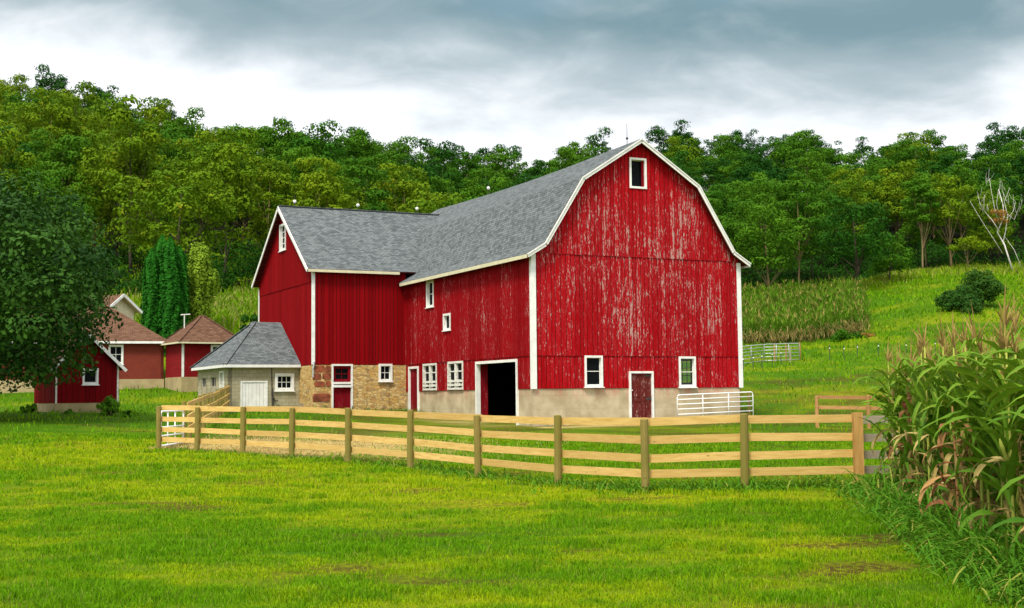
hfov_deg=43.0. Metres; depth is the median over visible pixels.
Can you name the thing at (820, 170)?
forest tree
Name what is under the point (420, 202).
forest tree
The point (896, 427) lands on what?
corn plant
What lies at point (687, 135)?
forest tree
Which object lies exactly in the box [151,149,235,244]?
forest tree
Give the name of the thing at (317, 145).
forest tree
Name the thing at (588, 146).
forest tree
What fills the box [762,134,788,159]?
forest tree
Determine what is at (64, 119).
forest tree
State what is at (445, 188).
forest tree
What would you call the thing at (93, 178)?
forest tree
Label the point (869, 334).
weed patch
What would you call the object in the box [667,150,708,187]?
forest tree
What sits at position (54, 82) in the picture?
forest tree
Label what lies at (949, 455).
corn plant
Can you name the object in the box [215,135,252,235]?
forest tree
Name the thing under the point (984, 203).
forest tree
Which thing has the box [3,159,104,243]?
forest tree
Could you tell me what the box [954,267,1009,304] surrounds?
juniper bush
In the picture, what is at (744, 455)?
board fence
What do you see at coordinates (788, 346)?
corral gate
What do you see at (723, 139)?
forest tree
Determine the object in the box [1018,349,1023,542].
corn plant
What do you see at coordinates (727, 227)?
forest tree
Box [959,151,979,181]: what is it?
forest tree
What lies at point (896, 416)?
corn plant
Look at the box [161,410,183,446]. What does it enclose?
tube gate
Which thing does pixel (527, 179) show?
forest tree
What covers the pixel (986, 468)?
corn plant
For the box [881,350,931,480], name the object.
corn plant
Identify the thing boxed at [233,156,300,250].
forest tree
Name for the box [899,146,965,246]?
forest tree
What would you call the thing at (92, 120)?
forest tree
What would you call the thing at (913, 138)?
forest tree
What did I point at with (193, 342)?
red outbuilding
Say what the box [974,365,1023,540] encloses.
corn plant
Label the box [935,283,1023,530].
corn plant
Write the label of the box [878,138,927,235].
forest tree
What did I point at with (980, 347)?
corn plant
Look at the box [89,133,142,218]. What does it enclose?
forest tree
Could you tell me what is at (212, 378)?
window
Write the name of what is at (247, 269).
undergrowth
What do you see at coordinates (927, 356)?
corn plant
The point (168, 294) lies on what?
columnar evergreen
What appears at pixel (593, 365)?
window
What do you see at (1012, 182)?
forest tree
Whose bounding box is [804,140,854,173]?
forest tree
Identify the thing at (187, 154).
forest tree
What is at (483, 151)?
forest tree
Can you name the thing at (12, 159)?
forest tree
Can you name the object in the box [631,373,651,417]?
door
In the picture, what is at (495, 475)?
fence weeds
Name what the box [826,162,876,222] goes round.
forest tree
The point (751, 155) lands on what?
forest tree
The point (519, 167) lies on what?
forest tree
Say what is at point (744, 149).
forest tree
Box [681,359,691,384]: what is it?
window
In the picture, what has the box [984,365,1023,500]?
corn plant
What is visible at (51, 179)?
forest tree
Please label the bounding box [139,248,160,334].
columnar evergreen
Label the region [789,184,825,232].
forest tree
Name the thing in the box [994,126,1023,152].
forest tree
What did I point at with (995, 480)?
corn plant
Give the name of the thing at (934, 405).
corn plant
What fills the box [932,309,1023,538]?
corn plant
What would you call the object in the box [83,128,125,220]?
forest tree
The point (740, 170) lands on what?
forest tree
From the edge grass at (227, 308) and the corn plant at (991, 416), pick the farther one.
the edge grass at (227, 308)
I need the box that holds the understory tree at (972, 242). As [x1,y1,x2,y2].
[945,235,992,263]
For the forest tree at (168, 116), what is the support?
on the ground at (508, 409)
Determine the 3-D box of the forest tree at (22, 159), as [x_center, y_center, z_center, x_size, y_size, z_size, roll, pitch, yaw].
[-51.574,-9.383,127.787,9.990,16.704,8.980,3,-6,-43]
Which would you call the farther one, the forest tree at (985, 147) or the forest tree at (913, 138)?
the forest tree at (985, 147)
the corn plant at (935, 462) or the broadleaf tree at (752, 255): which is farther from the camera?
the broadleaf tree at (752, 255)
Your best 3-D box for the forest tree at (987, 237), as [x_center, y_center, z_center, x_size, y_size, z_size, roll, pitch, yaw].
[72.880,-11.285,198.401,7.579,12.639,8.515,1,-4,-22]
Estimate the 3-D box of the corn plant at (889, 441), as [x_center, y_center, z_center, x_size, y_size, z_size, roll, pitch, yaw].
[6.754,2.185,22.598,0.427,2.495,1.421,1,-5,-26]
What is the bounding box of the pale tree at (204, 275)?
[186,239,222,321]
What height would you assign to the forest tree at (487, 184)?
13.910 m
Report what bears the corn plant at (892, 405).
on the ground at (508, 409)
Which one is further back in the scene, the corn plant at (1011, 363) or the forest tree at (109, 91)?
the forest tree at (109, 91)
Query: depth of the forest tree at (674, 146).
255.10 m
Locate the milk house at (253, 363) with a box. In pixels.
[190,321,300,406]
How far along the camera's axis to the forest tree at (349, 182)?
141.43 m
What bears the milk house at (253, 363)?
on the ground at (508, 409)
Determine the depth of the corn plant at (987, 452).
14.99 m
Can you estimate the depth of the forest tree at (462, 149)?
273.21 m
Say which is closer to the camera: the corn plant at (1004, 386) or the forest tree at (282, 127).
the corn plant at (1004, 386)
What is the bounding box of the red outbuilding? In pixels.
[160,314,234,391]
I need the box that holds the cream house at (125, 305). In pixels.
[85,294,142,319]
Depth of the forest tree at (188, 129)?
176.03 m
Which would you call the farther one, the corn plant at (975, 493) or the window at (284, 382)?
the window at (284, 382)
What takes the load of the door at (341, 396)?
in the red barn
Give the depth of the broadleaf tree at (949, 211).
194.14 m
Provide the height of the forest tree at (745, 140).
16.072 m
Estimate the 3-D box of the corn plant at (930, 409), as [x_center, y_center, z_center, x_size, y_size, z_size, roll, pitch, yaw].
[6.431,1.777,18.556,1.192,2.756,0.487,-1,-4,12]
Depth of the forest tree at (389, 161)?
207.71 m
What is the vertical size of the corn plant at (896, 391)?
2.717 m
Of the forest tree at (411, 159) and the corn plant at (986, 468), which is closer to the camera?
the corn plant at (986, 468)
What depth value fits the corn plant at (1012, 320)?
15.83 m
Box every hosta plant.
[20,403,37,412]
[63,409,73,413]
[121,410,131,416]
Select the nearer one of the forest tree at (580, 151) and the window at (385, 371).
the window at (385, 371)
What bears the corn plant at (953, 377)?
on the ground at (508, 409)
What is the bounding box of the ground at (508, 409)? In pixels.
[0,195,1023,607]
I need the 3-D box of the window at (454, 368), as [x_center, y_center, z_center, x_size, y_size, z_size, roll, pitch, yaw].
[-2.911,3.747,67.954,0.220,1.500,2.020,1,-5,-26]
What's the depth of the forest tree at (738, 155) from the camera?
248.84 m
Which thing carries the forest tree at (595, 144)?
on the ground at (508, 409)
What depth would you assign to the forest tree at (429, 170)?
201.75 m
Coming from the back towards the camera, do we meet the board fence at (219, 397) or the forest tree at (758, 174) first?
the forest tree at (758, 174)
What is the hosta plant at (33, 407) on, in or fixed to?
on the ground at (508, 409)
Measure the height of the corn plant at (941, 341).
3.038 m
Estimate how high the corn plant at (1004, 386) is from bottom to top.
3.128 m
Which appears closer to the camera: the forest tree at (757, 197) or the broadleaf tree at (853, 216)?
the broadleaf tree at (853, 216)
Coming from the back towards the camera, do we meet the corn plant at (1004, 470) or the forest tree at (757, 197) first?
the forest tree at (757, 197)
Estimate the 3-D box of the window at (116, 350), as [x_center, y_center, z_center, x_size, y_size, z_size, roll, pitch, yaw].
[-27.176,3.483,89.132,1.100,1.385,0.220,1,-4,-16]
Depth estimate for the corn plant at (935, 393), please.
17.95 m
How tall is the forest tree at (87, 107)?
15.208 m
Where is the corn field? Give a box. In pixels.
[741,272,875,343]
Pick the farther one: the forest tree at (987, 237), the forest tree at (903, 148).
the forest tree at (903, 148)
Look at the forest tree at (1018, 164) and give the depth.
241.97 m
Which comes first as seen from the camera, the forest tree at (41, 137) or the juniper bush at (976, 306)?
the juniper bush at (976, 306)
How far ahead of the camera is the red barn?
64.51 m
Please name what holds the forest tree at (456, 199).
on the ground at (508, 409)
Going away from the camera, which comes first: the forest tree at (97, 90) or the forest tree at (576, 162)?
the forest tree at (576, 162)
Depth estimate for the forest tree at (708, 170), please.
234.44 m
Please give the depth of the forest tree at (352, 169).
151.36 m
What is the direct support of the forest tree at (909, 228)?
on the ground at (508, 409)
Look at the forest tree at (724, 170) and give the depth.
245.09 m
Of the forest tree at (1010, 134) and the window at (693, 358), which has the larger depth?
the forest tree at (1010, 134)
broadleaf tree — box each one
[731,202,814,288]
[811,195,897,287]
[865,229,916,279]
[902,177,943,269]
[921,172,983,266]
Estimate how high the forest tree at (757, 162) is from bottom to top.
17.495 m
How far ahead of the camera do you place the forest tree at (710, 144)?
282.64 m
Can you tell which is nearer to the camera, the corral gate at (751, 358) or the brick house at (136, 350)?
the brick house at (136, 350)
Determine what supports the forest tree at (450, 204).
on the ground at (508, 409)
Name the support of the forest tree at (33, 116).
on the ground at (508, 409)
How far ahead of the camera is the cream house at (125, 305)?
97.11 m
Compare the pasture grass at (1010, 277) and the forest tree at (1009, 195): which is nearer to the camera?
the pasture grass at (1010, 277)
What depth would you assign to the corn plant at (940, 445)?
15.69 m
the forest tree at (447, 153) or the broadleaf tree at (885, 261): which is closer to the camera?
the broadleaf tree at (885, 261)
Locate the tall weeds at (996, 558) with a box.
[823,462,1023,607]
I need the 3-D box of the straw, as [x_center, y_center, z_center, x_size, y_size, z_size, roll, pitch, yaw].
[-5.417,4.529,41.961,12.128,0.478,18.488,-1,-4,0]
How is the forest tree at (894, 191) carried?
on the ground at (508, 409)
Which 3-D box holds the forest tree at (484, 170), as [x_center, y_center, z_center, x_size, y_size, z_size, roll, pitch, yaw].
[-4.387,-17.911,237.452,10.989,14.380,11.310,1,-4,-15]
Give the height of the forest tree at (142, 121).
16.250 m
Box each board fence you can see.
[156,405,864,492]
[182,385,229,437]
[815,395,884,427]
[863,415,927,473]
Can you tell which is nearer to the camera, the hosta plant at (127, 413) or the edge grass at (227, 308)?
the hosta plant at (127, 413)
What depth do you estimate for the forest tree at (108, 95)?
236.00 m
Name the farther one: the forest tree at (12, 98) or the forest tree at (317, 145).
the forest tree at (12, 98)
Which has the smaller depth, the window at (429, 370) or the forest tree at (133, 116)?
the window at (429, 370)
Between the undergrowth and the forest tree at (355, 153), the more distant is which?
the forest tree at (355, 153)
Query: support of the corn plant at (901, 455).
on the ground at (508, 409)
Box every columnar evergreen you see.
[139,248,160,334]
[154,234,166,310]
[156,236,182,355]
[172,245,190,330]
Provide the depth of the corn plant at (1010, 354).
14.75 m
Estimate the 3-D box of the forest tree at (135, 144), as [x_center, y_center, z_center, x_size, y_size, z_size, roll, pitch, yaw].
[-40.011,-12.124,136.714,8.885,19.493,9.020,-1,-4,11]
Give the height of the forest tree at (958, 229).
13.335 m
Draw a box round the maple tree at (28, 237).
[0,170,127,393]
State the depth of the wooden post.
64.78 m
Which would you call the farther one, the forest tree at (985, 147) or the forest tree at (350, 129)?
the forest tree at (985, 147)
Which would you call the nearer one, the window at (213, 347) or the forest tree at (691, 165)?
the window at (213, 347)
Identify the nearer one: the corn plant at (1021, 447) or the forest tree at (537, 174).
the corn plant at (1021, 447)
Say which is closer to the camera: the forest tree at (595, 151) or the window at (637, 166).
the window at (637, 166)
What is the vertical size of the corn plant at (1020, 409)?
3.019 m
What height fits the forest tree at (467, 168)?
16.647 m
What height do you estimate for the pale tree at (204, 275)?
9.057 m
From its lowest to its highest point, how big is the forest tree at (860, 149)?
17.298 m
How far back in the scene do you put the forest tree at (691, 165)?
242.32 m
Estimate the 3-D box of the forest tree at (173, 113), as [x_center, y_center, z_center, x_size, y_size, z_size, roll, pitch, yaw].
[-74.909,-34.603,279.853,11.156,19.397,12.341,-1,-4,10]
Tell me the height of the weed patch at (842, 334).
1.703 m
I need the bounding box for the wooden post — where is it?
[747,391,750,414]
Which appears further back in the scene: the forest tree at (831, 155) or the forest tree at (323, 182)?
the forest tree at (831, 155)
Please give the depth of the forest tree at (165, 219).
168.20 m
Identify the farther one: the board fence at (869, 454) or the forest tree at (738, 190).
the forest tree at (738, 190)
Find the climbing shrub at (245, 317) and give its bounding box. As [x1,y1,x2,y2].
[239,314,257,329]
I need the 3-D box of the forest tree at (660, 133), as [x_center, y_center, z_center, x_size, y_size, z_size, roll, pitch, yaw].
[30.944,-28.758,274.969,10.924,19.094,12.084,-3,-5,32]
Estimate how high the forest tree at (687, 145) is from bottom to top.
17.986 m
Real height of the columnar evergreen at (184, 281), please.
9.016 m
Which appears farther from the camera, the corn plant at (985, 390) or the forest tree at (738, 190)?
the forest tree at (738, 190)
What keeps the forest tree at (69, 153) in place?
on the ground at (508, 409)
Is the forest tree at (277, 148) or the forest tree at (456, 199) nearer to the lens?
the forest tree at (456, 199)
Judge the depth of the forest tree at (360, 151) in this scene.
184.92 m
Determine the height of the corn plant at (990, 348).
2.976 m
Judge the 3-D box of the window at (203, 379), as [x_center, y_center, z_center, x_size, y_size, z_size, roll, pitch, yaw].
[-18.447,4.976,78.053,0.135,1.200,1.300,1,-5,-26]
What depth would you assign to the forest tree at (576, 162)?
227.07 m
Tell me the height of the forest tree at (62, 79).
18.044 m
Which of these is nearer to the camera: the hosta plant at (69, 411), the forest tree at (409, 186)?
the hosta plant at (69, 411)
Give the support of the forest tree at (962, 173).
on the ground at (508, 409)
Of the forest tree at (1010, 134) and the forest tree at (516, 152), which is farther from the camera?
the forest tree at (516, 152)
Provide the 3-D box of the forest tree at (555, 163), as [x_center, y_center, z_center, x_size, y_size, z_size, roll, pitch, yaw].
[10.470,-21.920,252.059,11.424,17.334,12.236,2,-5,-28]
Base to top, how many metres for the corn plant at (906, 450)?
2.599 m
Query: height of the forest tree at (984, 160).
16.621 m
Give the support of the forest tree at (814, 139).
on the ground at (508, 409)
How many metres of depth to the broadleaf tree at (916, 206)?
190.90 m
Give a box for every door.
[242,382,265,406]
[333,387,350,408]
[411,369,416,410]
[480,365,487,414]
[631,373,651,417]
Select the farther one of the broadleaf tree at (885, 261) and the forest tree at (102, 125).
the forest tree at (102, 125)
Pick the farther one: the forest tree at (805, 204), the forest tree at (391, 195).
the forest tree at (805, 204)
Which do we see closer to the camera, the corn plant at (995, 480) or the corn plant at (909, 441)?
the corn plant at (995, 480)
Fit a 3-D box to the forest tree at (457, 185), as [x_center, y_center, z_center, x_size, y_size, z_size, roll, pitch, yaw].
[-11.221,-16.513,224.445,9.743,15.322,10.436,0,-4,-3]
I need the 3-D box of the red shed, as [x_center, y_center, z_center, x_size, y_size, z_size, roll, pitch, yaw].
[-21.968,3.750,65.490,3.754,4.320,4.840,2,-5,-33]
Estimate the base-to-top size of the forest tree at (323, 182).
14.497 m
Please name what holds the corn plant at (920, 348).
on the ground at (508, 409)
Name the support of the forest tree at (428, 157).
on the ground at (508, 409)
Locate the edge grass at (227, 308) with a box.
[96,256,1023,333]
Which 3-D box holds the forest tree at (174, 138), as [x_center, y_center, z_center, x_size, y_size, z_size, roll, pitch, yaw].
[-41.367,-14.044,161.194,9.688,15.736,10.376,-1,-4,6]
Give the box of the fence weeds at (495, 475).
[155,406,882,497]
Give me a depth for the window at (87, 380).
63.88 m
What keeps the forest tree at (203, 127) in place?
on the ground at (508, 409)
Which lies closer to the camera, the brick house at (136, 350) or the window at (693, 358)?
the window at (693, 358)
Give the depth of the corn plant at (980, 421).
14.47 m
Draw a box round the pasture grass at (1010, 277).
[0,212,1023,435]
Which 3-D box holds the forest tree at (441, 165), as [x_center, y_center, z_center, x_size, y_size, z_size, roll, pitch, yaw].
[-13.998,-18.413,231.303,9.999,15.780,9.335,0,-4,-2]
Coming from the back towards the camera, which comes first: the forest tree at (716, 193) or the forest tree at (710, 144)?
the forest tree at (710, 144)
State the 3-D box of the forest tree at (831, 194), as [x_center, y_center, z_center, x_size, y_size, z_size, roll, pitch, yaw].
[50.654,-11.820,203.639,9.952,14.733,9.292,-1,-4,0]
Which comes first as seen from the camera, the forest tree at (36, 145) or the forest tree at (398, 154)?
the forest tree at (36, 145)
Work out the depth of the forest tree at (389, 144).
234.01 m
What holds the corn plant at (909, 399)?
on the ground at (508, 409)
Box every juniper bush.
[934,287,983,311]
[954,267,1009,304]
[960,298,983,313]
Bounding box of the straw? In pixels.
[151,432,481,459]
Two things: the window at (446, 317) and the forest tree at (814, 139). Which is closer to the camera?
the window at (446, 317)
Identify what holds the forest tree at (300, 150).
on the ground at (508, 409)
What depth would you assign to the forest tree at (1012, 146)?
251.20 m
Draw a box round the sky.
[0,0,1023,191]
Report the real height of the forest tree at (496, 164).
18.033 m
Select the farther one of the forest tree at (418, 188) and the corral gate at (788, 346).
the forest tree at (418, 188)
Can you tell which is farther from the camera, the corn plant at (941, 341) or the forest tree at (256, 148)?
the forest tree at (256, 148)
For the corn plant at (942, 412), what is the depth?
17.33 m
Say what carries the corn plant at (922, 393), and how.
on the ground at (508, 409)
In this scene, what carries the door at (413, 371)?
in the red barn
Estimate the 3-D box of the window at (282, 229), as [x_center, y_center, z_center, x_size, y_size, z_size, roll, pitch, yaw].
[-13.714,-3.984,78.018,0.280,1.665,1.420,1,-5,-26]
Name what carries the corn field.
on the ground at (508, 409)
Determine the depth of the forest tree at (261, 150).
180.29 m
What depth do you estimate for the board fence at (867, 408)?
55.36 m
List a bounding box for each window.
[81,368,98,385]
[108,345,123,364]
[201,377,206,396]
[210,376,215,392]
[211,345,219,350]
[274,373,294,391]
[278,223,285,252]
[378,364,393,381]
[423,363,436,390]
[425,279,433,308]
[442,313,450,331]
[447,361,462,389]
[584,355,604,387]
[629,157,646,188]
[678,356,697,387]
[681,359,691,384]
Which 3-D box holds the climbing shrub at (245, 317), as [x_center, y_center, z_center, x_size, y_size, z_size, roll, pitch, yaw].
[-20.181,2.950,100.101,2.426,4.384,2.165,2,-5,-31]
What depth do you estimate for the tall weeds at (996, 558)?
14.18 m
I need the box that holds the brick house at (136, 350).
[0,304,165,392]
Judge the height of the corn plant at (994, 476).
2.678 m
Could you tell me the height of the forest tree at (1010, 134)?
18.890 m
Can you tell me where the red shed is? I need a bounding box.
[34,334,126,412]
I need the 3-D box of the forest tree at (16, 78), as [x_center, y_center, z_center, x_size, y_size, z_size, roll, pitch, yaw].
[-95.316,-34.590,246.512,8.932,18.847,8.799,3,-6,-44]
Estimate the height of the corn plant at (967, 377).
3.018 m
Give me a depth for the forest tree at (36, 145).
147.31 m
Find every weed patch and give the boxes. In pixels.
[827,327,867,341]
[857,332,875,337]
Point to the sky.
(539, 77)
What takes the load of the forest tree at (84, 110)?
on the ground at (508, 409)
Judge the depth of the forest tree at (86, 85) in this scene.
195.91 m
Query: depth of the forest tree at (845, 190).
192.84 m
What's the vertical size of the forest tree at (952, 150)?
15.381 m
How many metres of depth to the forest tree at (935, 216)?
229.90 m
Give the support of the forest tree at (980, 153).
on the ground at (508, 409)
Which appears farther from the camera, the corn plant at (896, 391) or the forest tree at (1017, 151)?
the forest tree at (1017, 151)
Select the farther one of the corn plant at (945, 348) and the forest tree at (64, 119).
the forest tree at (64, 119)
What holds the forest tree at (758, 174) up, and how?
on the ground at (508, 409)
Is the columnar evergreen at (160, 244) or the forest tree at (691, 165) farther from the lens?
the forest tree at (691, 165)
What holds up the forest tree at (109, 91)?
on the ground at (508, 409)
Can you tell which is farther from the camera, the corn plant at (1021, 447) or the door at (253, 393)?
the door at (253, 393)
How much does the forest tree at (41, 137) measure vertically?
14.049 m
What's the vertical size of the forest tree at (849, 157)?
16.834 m
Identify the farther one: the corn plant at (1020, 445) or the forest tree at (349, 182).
the forest tree at (349, 182)
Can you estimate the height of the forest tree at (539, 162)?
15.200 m
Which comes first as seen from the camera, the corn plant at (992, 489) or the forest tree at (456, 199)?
the corn plant at (992, 489)
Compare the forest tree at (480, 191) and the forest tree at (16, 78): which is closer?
the forest tree at (480, 191)
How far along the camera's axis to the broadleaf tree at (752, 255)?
177.20 m
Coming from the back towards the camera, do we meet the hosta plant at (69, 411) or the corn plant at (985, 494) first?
the hosta plant at (69, 411)
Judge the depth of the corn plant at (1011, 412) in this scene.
12.45 m
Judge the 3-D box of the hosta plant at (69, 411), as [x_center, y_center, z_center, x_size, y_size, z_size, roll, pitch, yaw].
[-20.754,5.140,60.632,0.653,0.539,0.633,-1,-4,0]
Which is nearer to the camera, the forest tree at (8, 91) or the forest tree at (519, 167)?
the forest tree at (8, 91)
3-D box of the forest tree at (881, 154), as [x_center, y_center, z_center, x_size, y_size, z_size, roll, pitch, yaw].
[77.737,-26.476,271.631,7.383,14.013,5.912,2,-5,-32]
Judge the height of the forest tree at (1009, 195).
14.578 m
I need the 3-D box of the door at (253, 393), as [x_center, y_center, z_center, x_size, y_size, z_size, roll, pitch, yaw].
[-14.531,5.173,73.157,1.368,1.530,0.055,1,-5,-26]
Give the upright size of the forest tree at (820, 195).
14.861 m
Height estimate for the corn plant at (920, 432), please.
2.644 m
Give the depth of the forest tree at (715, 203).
192.99 m
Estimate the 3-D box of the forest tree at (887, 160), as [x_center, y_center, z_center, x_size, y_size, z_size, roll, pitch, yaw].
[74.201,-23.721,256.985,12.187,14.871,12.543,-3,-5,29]
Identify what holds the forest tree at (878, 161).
on the ground at (508, 409)
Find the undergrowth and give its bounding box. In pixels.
[1,231,1023,298]
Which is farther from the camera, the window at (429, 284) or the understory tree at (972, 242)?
the understory tree at (972, 242)
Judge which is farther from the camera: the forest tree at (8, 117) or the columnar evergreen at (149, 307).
the forest tree at (8, 117)
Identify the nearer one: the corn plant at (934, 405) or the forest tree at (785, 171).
the corn plant at (934, 405)
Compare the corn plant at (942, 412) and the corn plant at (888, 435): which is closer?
the corn plant at (942, 412)
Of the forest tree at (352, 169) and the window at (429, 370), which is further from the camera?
the forest tree at (352, 169)
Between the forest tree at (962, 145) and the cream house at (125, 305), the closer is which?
the cream house at (125, 305)
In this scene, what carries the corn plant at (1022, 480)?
on the ground at (508, 409)
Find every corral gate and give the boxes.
[742,344,764,363]
[764,343,799,360]
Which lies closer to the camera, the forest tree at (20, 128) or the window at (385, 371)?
the window at (385, 371)
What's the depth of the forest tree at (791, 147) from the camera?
252.88 m
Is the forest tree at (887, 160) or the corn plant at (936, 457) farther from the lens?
the forest tree at (887, 160)
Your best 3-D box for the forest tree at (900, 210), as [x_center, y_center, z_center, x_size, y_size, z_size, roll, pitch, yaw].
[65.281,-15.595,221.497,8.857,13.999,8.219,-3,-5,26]
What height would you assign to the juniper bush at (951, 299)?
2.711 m
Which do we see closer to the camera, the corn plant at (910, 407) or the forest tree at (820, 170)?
the corn plant at (910, 407)
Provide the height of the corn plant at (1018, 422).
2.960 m
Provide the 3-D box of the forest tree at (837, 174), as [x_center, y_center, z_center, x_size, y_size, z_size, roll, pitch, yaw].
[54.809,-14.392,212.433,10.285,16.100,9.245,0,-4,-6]
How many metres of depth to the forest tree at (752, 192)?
207.47 m
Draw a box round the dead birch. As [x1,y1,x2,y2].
[971,173,1021,271]
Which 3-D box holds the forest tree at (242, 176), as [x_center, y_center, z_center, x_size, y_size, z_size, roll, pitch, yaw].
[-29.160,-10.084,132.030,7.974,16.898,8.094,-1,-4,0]
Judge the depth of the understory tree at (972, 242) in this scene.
190.44 m
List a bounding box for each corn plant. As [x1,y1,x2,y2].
[850,337,896,479]
[857,349,939,488]
[857,352,927,480]
[864,361,898,478]
[866,345,932,480]
[871,371,902,475]
[872,351,922,485]
[877,342,928,498]
[880,323,936,495]
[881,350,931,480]
[883,333,950,490]
[885,318,942,503]
[888,344,965,498]
[888,362,926,487]
[889,344,908,489]
[892,365,904,476]
[897,317,966,508]
[901,337,938,480]
[902,324,966,499]
[912,344,955,513]
[915,354,937,496]
[916,311,980,513]
[916,336,1023,512]
[917,311,1023,530]
[918,347,979,474]
[918,406,996,529]
[921,308,993,521]
[922,348,953,509]
[925,345,964,501]
[931,309,1023,546]
[931,348,997,507]
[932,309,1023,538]
[934,303,1004,526]
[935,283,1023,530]
[936,317,984,522]
[936,319,1004,503]
[937,328,950,473]
[942,338,1023,529]
[947,346,1023,528]
[961,323,998,496]
[965,298,1023,516]
[970,306,1023,544]
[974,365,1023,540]
[979,306,1023,470]
[980,293,1023,557]
[983,321,1000,505]
[984,324,1020,494]
[984,346,997,503]
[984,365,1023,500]
[985,379,1023,405]
[986,332,1023,528]
[989,345,1023,418]
[993,340,1023,500]
[1002,419,1023,435]
[1011,340,1023,424]
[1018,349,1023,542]
[1019,317,1023,493]
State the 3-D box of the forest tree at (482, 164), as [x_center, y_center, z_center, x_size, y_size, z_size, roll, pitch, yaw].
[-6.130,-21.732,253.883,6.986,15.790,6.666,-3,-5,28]
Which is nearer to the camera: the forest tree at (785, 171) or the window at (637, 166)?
the window at (637, 166)
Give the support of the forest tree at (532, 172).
on the ground at (508, 409)
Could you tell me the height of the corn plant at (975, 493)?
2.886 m
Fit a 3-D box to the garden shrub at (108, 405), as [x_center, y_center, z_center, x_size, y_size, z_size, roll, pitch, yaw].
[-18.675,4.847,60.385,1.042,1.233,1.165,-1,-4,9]
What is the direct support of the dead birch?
on the ground at (508, 409)
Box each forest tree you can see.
[0,73,31,109]
[0,81,21,111]
[0,87,56,139]
[0,101,49,156]
[0,110,51,148]
[0,122,29,170]
[0,126,41,192]
[0,126,41,210]
[1,167,95,252]
[3,110,43,127]
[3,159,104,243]
[8,134,60,209]
[9,86,83,152]
[15,136,75,215]
[29,128,94,205]
[32,63,70,98]
[34,74,77,93]
[47,79,104,153]
[58,145,176,265]
[61,115,110,192]
[64,129,128,251]
[67,111,113,174]
[76,107,89,115]
[79,99,98,125]
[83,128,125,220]
[87,87,107,103]
[88,93,176,272]
[89,91,129,127]
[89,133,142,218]
[90,149,169,240]
[96,85,120,108]
[101,158,244,263]
[112,117,162,220]
[125,149,181,230]
[128,108,140,118]
[135,96,193,214]
[141,126,219,246]
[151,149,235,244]
[159,98,183,126]
[161,106,212,232]
[163,137,237,243]
[185,126,266,279]
[189,121,215,137]
[206,123,298,250]
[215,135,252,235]
[221,130,273,239]
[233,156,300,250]
[246,116,317,208]
[262,136,294,156]
[267,145,328,221]
[269,120,356,206]
[280,167,368,209]
[284,156,356,208]
[324,155,390,210]
[332,127,393,204]
[343,126,379,158]
[343,133,367,159]
[357,161,442,211]
[362,156,409,206]
[363,140,402,183]
[367,190,411,208]
[373,135,426,182]
[390,177,435,204]
[397,155,435,198]
[400,164,451,203]
[400,191,464,213]
[409,145,452,173]
[414,137,458,198]
[417,158,450,177]
[422,176,458,206]
[431,192,471,203]
[436,167,473,198]
[436,196,471,207]
[446,151,491,192]
[451,144,472,182]
[459,174,511,199]
[460,167,506,196]
[461,147,498,176]
[465,152,495,181]
[469,178,515,197]
[479,147,525,190]
[491,144,522,184]
[512,174,540,184]
[513,159,540,179]
[521,165,548,177]
[532,159,559,175]
[534,163,550,175]
[541,146,583,175]
[546,158,585,173]
[554,141,592,168]
[570,144,593,160]
[584,146,607,157]
[585,126,614,153]
[644,124,669,153]
[657,132,706,175]
[659,119,706,168]
[662,135,704,180]
[662,153,703,190]
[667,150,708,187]
[684,154,735,209]
[692,157,731,207]
[703,139,722,190]
[703,150,754,218]
[705,183,739,247]
[706,196,724,215]
[708,134,741,178]
[708,180,756,246]
[716,215,747,277]
[718,138,754,177]
[725,165,771,246]
[727,177,803,283]
[729,128,767,162]
[729,150,772,202]
[737,176,782,247]
[738,146,785,202]
[740,170,784,227]
[761,142,800,171]
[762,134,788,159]
[763,165,802,206]
[767,132,821,176]
[769,171,832,282]
[784,128,828,180]
[785,151,837,215]
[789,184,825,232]
[792,189,835,283]
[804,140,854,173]
[804,181,860,270]
[808,147,845,189]
[818,167,878,260]
[819,151,888,206]
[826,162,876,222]
[832,178,882,276]
[846,136,878,165]
[851,159,892,180]
[855,175,898,254]
[862,146,904,184]
[870,160,921,252]
[876,146,891,157]
[876,172,911,237]
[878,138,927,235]
[881,139,929,171]
[884,132,938,178]
[897,171,948,267]
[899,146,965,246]
[913,128,948,160]
[927,165,962,237]
[930,145,973,172]
[934,142,970,170]
[938,157,982,254]
[938,178,977,250]
[957,189,1014,263]
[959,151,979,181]
[964,150,994,185]
[965,179,991,255]
[966,178,1023,259]
[969,150,1023,196]
[975,130,1004,165]
[975,133,1002,168]
[976,158,1022,227]
[984,121,1023,173]
[992,147,1023,227]
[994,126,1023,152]
[994,138,1023,219]
[997,148,1023,182]
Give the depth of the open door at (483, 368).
65.60 m
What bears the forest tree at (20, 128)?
on the ground at (508, 409)
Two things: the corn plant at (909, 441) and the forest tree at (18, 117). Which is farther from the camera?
the forest tree at (18, 117)
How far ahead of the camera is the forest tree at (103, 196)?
162.29 m
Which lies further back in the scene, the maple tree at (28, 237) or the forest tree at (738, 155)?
the forest tree at (738, 155)
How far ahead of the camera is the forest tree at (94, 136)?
147.76 m
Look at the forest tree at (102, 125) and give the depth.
203.01 m
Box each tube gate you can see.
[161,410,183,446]
[677,391,753,416]
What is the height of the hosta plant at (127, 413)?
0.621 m
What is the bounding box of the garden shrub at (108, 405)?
[96,395,120,415]
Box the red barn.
[251,137,751,425]
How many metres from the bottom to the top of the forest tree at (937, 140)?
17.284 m
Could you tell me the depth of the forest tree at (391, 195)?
166.28 m

